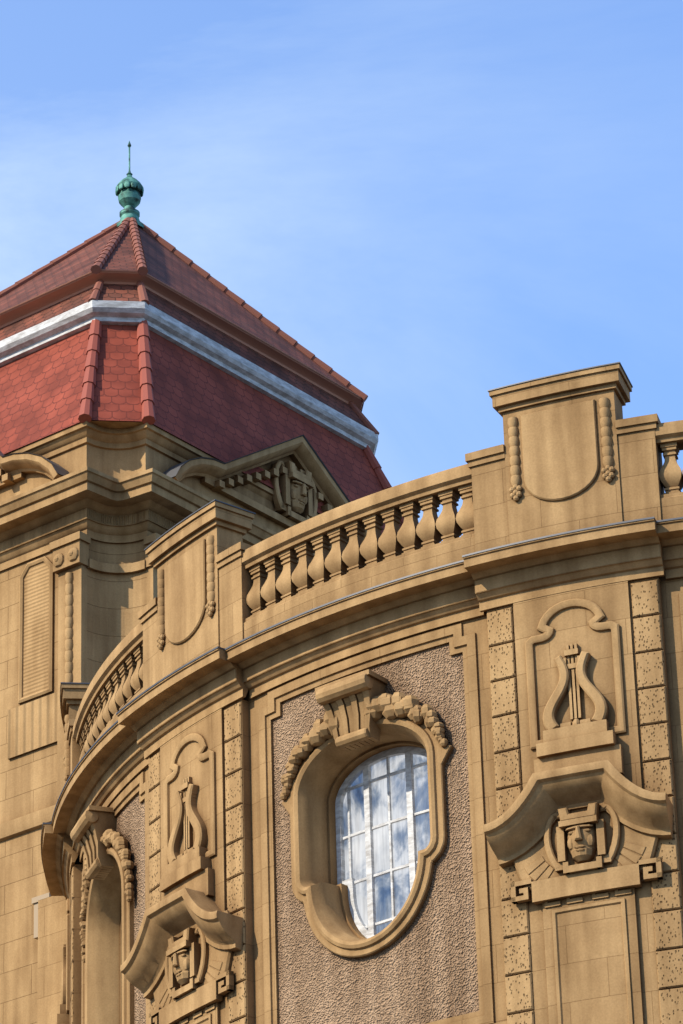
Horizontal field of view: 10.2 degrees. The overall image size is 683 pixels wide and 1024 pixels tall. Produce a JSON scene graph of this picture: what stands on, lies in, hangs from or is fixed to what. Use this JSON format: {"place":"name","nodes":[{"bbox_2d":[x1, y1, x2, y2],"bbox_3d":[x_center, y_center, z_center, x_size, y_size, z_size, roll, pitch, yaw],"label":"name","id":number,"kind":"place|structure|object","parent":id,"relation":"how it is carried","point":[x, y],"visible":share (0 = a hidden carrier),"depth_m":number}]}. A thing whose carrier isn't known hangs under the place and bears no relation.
{"place":"outdoors","nodes":[
{"label":"outdoors","id":0,"kind":"place"},
{"bbox_2d":[23,562,48,696],"bbox_3d":[-2.828,1.474,47.275,2.146,1.740,0.776,-5,-27,6],"label":"louvered shutter","id":1,"kind":"object","parent":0,"point":[36,630],"visible":0.5,"depth_m":47.12},
{"bbox_2d":[32,892,50,939],"bbox_3d":[-3.323,8.763,43.062,0.378,9.450,0.375,-5,-27,6],"label":"pipe","id":2,"kind":"object","parent":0,"point":[36,899],"visible":0.12,"depth_m":45.06},
{"bbox_2d":[0,540,146,1023],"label":"wall","id":3,"kind":"structure","parent":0,"point":[116,604],"depth_m":46.41},
{"bbox_2d":[0,509,267,759],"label":"stone flute","id":4,"kind":"object","parent":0,"point":[32,726],"visible":0.34,"depth_m":46.67},
{"bbox_2d":[0,269,362,410],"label":"roof","id":5,"kind":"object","parent":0,"point":[55,295],"visible":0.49,"depth_m":50.66},
{"bbox_2d":[78,319,420,548],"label":"ridge","id":6,"kind":"structure","parent":0,"point":[91,369],"depth_m":48.66},
{"bbox_2d":[116,644,478,1023],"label":"wall","id":7,"kind":"structure","parent":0,"point":[422,969],"depth_m":35.99},
{"bbox_2d":[0,300,682,1023],"bbox_3d":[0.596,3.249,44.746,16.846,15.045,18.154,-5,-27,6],"label":"stone","id":8,"kind":"object","parent":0,"point":[582,817],"depth_m":37.39},
{"bbox_2d":[0,362,682,900],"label":"cornice","id":9,"kind":"structure","parent":8,"relation":"on","point":[172,470],"depth_m":38.95},
{"bbox_2d":[0,226,366,461],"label":"old roof tile","id":10,"kind":"object","parent":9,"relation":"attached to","point":[165,265],"visible":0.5,"depth_m":51.62},
{"bbox_2d":[0,217,378,434],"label":"roof ridge tiles","id":11,"kind":"object","parent":10,"relation":"on","point":[113,242],"visible":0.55,"depth_m":53.11},
{"bbox_2d":[115,141,143,227],"bbox_3d":[-2.994,-4.614,54.204,0.440,1.500,0.440,-5,-27,6],"label":"finial","id":12,"kind":"object","parent":11,"relation":"on","point":[129,191],"visible":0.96,"depth_m":53.99},
{"bbox_2d":[0,325,401,533],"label":"roof","id":13,"kind":"object","parent":9,"relation":"on","point":[212,410],"visible":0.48,"depth_m":49.37},
{"bbox_2d":[0,0,682,542],"label":"sky","id":14,"kind":"structure","parent":0,"point":[446,204]},
{"bbox_2d":[62,544,682,1023],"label":"cornice","id":15,"kind":"structure","parent":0,"point":[608,558],"depth_m":36.94},
{"bbox_2d":[70,579,682,1023],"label":"quoins","id":16,"kind":"object","parent":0,"point":[666,889],"visible":0.89,"depth_m":35.53}
]}

